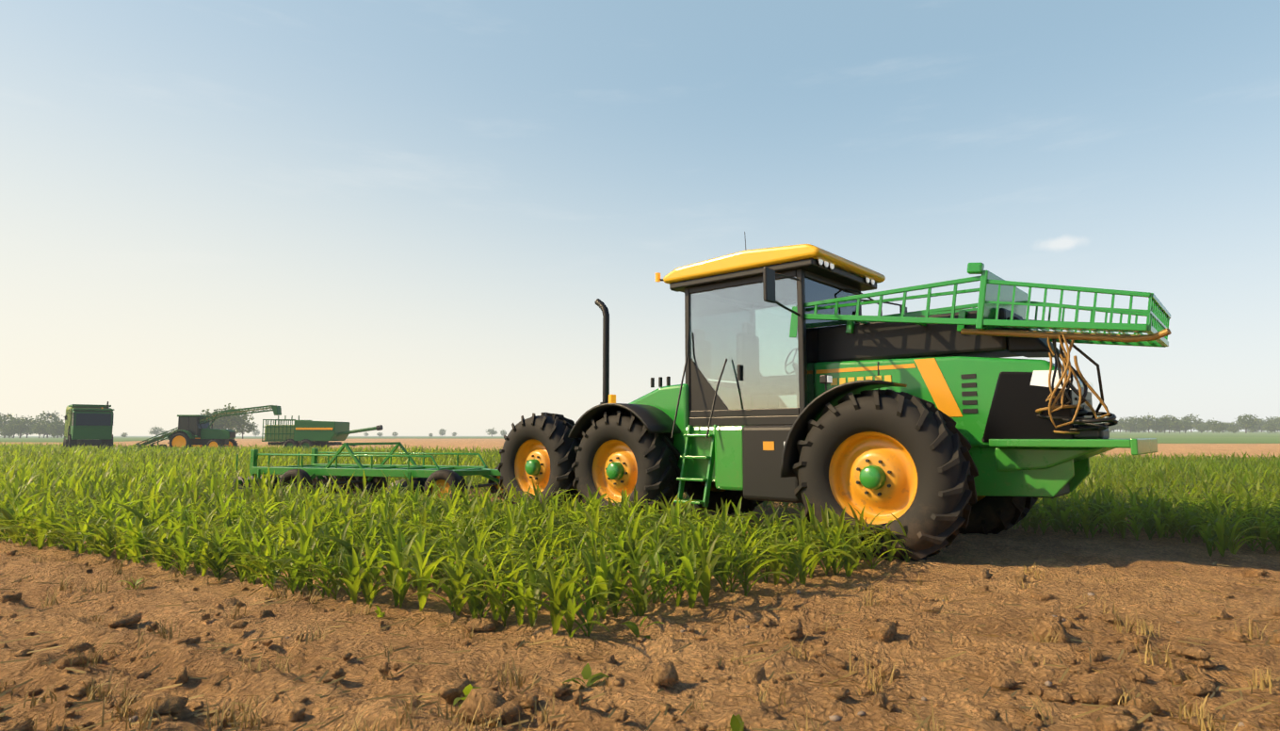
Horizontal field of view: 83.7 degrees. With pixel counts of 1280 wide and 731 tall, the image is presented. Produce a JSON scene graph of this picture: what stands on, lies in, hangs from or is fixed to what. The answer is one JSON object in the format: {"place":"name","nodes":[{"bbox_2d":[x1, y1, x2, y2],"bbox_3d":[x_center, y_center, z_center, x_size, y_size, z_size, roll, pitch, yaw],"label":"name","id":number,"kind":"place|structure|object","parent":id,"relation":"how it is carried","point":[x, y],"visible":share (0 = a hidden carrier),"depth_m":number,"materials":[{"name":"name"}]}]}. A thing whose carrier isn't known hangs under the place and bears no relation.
{"place":"outdoors","nodes":[
{"label":"outdoors","id":0,"kind":"place"},
{"bbox_2d":[0,456,1279,730],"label":"soil ground","id":1,"kind":"structure","parent":0,"point":[1002,557],"depth_m":4.59,"materials":[{"name":"brown soil"}]},
{"bbox_2d":[231,441,503,501],"bbox_3d":[-4.890,2.209,14.725,7.018,1.235,2.844,-2,-6,18],"label":"farm implement","id":2,"kind":"object","parent":1,"relation":"on","point":[314,472],"visible":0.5,"depth_m":14.42,"materials":[{"name":"green metal"}]},
{"bbox_2d":[117,578,744,730],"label":"weeds","id":3,"kind":"object","parent":1,"relation":"on","point":[737,722],"visible":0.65,"depth_m":3.79,"materials":[{"name":"green plant"}]},
{"bbox_2d":[0,440,1121,461],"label":"field","id":4,"kind":"structure","parent":1,"relation":"on","point":[22,448],"depth_m":39.64,"materials":[{"name":"brown soil"}]},
{"bbox_2d":[0,547,1274,730],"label":"dry grass tufts","id":5,"kind":"object","parent":1,"relation":"on","point":[92,694],"visible":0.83,"depth_m":3.71,"materials":[{"name":"brown plant"}]},
{"bbox_2d":[0,478,1279,637],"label":"corn crop","id":6,"kind":"object","parent":1,"relation":"on","point":[409,541],"visible":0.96,"depth_m":7.12,"materials":[{"name":"green plant"}]},
{"bbox_2d":[0,448,1279,519],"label":"corn crop","id":7,"kind":"object","parent":1,"relation":"on","point":[82,477],"visible":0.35,"depth_m":15.43,"materials":[{"name":"green plant"}]},
{"bbox_2d":[0,552,1279,730],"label":"crop residue straw","id":8,"kind":"object","parent":1,"relation":"on","point":[267,602],"visible":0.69,"depth_m":3.89,"materials":[{"name":"brown plant"}]},
{"bbox_2d":[0,549,1279,730],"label":"soil clods","id":9,"kind":"object","parent":1,"relation":"on","point":[494,702],"visible":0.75,"depth_m":3.78,"materials":[{"name":"brown soil"}]},
{"bbox_2d":[63,561,1245,726],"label":"weeds","id":10,"kind":"object","parent":1,"relation":"on","point":[834,718],"visible":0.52,"depth_m":3.44,"materials":[{"name":"brown"}]},
{"bbox_2d":[497,231,1171,561],"bbox_3d":[1.893,0.069,10.651,9.843,4.800,3.720,-5,-7,41],"label":"tractor","id":11,"kind":"object","parent":1,"relation":"on","point":[934,431],"visible":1,"depth_m":8.80,"materials":[{"name":"green metal"}]},
{"bbox_2d":[0,438,1279,456],"bbox_3d":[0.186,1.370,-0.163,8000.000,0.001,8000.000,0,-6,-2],"label":"ground","id":12,"kind":"structure","parent":0,"point":[1250,449],"depth_m":94.75,"materials":[{"name":"green plant"}]},
{"bbox_2d":[63,401,113,450],"bbox_3d":[-42.494,4.763,54.830,3.040,4.054,4.534,5,-8,-44],"label":"harvester","id":13,"kind":"object","parent":12,"relation":"on","point":[89,425],"visible":0.81,"depth_m":53.59,"materials":[{"name":"green metal"}]},
{"bbox_2d":[129,405,281,449],"bbox_3d":[-33.983,5.027,56.194,11.666,3.800,2.600,0,-6,2],"label":"combine harvester","id":14,"kind":"object","parent":12,"relation":"on","point":[195,429],"visible":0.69,"depth_m":55.70,"materials":[{"name":"green metal"}]},
{"bbox_2d":[200,406,246,430],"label":"tree","id":15,"kind":"object","parent":12,"relation":"on","point":[220,425],"visible":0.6,"depth_m":299.11,"materials":[{"name":"green plant"}]},
{"bbox_2d":[223,403,254,431],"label":"tree","id":16,"kind":"object","parent":12,"relation":"on","point":[237,423],"visible":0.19,"depth_m":309.42,"materials":[{"name":"green plant"}]},
{"bbox_2d":[232,418,257,438],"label":"tree","id":17,"kind":"object","parent":12,"relation":"on","point":[249,429],"visible":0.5,"depth_m":320.01,"materials":[{"name":"green plant"}]},
{"bbox_2d":[261,415,382,449],"bbox_3d":[-24.373,5.395,55.813,9.127,2.987,2.650,0,-6,3],"label":"grain cart","id":18,"kind":"object","parent":12,"relation":"on","point":[305,433],"visible":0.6,"depth_m":54.79,"materials":[{"name":"green metal"}]},
{"bbox_2d":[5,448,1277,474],"bbox_3d":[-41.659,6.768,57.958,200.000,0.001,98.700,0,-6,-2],"label":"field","id":19,"kind":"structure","parent":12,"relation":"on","point":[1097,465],"depth_m":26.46,"materials":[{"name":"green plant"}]},
{"bbox_2d":[0,431,1279,443],"bbox_3d":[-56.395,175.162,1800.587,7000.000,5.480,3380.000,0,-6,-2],"label":"fields","id":20,"kind":"structure","parent":0,"point":[1210,437],"depth_m":263.97,"materials":[{"name":"plant"}]},
{"bbox_2d":[0,423,22,437],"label":"tree","id":21,"kind":"object","parent":20,"relation":"on","point":[8,433],"visible":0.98,"depth_m":377.60,"materials":[{"name":"green plant"}]},
{"bbox_2d":[0,412,23,437],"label":"tree","id":22,"kind":"object","parent":20,"relation":"on","point":[4,420],"visible":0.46,"depth_m":390.92,"materials":[{"name":"green plant"}]},
{"bbox_2d":[3,415,38,437],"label":"tree","id":23,"kind":"object","parent":20,"relation":"on","point":[24,423],"visible":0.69,"depth_m":385.61,"materials":[{"name":"green plant"}]},
{"bbox_2d":[17,418,36,437],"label":"tree","id":24,"kind":"object","parent":20,"relation":"on","point":[27,432],"visible":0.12,"depth_m":435.10,"materials":[{"name":"green plant"}]},
{"bbox_2d":[28,419,49,437],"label":"tree","id":25,"kind":"object","parent":20,"relation":"on","point":[42,427],"visible":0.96,"depth_m":381.63,"materials":[{"name":"green plant"}]},
{"bbox_2d":[28,410,64,437],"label":"tree","id":26,"kind":"object","parent":20,"relation":"on","point":[49,415],"visible":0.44,"depth_m":429.40,"materials":[{"name":"green plant"}]},
{"bbox_2d":[46,424,63,437],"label":"tree","id":27,"kind":"object","parent":20,"relation":"on","point":[53,433],"visible":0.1,"depth_m":387.68,"materials":[{"name":"green plant"}]},
{"bbox_2d":[46,419,64,437],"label":"tree","id":28,"kind":"object","parent":20,"relation":"on","point":[53,425],"visible":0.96,"depth_m":377.52,"materials":[{"name":"green plant"}]},
{"bbox_2d":[147,426,163,436],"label":"tree","id":29,"kind":"object","parent":20,"relation":"on","point":[156,431],"visible":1,"depth_m":646.73,"materials":[{"name":"green plant"}]},
{"bbox_2d":[250,429,259,437],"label":"tree","id":30,"kind":"object","parent":20,"relation":"on","point":[256,432],"visible":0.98,"depth_m":877.35,"materials":[{"name":"green plant"}]},
{"bbox_2d":[438,428,445,436],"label":"tree","id":31,"kind":"object","parent":20,"relation":"on","point":[442,431],"visible":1,"depth_m":895.44,"materials":[{"name":"green plant"}]},
{"bbox_2d":[486,427,497,437],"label":"tree","id":32,"kind":"object","parent":20,"relation":"on","point":[492,432],"visible":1,"depth_m":796.23,"materials":[{"name":"green plant"}]},
{"bbox_2d":[500,429,506,436],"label":"tree","id":33,"kind":"object","parent":20,"relation":"on","point":[503,432],"visible":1,"depth_m":896.08,"materials":[{"name":"green plant"}]},
{"bbox_2d":[1105,421,1117,433],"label":"tree","id":34,"kind":"object","parent":20,"relation":"on","point":[1111,428],"visible":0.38,"depth_m":443.08,"materials":[{"name":"green plant"}]},
{"bbox_2d":[1115,417,1127,432],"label":"tree","id":35,"kind":"object","parent":20,"relation":"on","point":[1119,427],"visible":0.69,"depth_m":487.98,"materials":[{"name":"green plant"}]},
{"bbox_2d":[1119,415,1139,432],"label":"tree","id":36,"kind":"object","parent":20,"relation":"on","point":[1129,424],"visible":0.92,"depth_m":471.82,"materials":[{"name":"green plant"}]},
{"bbox_2d":[1134,418,1147,432],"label":"tree","id":37,"kind":"object","parent":20,"relation":"on","point":[1141,429],"visible":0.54,"depth_m":465.35,"materials":[{"name":"green plant"}]},
{"bbox_2d":[1136,412,1158,433],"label":"tree","id":38,"kind":"object","parent":20,"relation":"on","point":[1145,425],"visible":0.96,"depth_m":448.46,"materials":[{"name":"green plant"}]},
{"bbox_2d":[1144,417,1164,433],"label":"tree","id":39,"kind":"object","parent":20,"relation":"on","point":[1157,427],"visible":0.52,"depth_m":449.67,"materials":[{"name":"green plant"}]},
{"bbox_2d":[1155,414,1180,433],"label":"tree","id":40,"kind":"object","parent":20,"relation":"on","point":[1169,426],"visible":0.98,"depth_m":439.26,"materials":[{"name":"green plant"}]},
{"bbox_2d":[1171,421,1186,433],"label":"tree","id":41,"kind":"object","parent":20,"relation":"on","point":[1182,427],"visible":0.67,"depth_m":449.08,"materials":[{"name":"green plant"}]},
{"bbox_2d":[1177,419,1198,433],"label":"tree","id":42,"kind":"object","parent":20,"relation":"on","point":[1188,425],"visible":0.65,"depth_m":447.88,"materials":[{"name":"green plant"}]},
{"bbox_2d":[1178,413,1204,432],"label":"tree","id":43,"kind":"object","parent":20,"relation":"on","point":[1194,420],"visible":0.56,"depth_m":520.11,"materials":[{"name":"green plant"}]},
{"bbox_2d":[1195,423,1206,432],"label":"tree","id":44,"kind":"object","parent":20,"relation":"on","point":[1200,429],"visible":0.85,"depth_m":479.83,"materials":[{"name":"green plant"}]},
{"bbox_2d":[1198,418,1221,432],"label":"tree","id":45,"kind":"object","parent":20,"relation":"on","point":[1209,423],"visible":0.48,"depth_m":457.97,"materials":[{"name":"green plant"}]},
{"bbox_2d":[1208,421,1229,433],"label":"tree","id":46,"kind":"object","parent":20,"relation":"on","point":[1218,429],"visible":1,"depth_m":451.31,"materials":[{"name":"green plant"}]},
{"bbox_2d":[1227,424,1239,432],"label":"tree","id":47,"kind":"object","parent":20,"relation":"on","point":[1233,429],"visible":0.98,"depth_m":463.55,"materials":[{"name":"green plant"}]},
{"bbox_2d":[1234,413,1261,433],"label":"tree","id":48,"kind":"object","parent":20,"relation":"on","point":[1245,422],"visible":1,"depth_m":445.20,"materials":[{"name":"green plant"}]},
{"bbox_2d":[1247,424,1257,432],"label":"tree","id":49,"kind":"object","parent":20,"relation":"on","point":[1253,429],"visible":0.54,"depth_m":484.94,"materials":[{"name":"green plant"}]},
{"bbox_2d":[1251,418,1265,432],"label":"tree","id":50,"kind":"object","parent":20,"relation":"on","point":[1258,426],"visible":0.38,"depth_m":504.64,"materials":[{"name":"green plant"}]},
{"bbox_2d":[1261,421,1279,433],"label":"tree","id":51,"kind":"object","parent":20,"relation":"on","point":[1269,428],"visible":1,"depth_m":453.10,"materials":[{"name":"green plant"}]},
{"bbox_2d":[1262,416,1279,431],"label":"tree","id":52,"kind":"object","parent":20,"relation":"on","point":[1271,420],"visible":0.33,"depth_m":503.27,"materials":[{"name":"green plant"}]},
{"bbox_2d":[0,0,1279,436],"label":"sky","id":53,"kind":"structure","parent":0,"point":[408,218],"materials":[{"name":"blue"}]}
]}

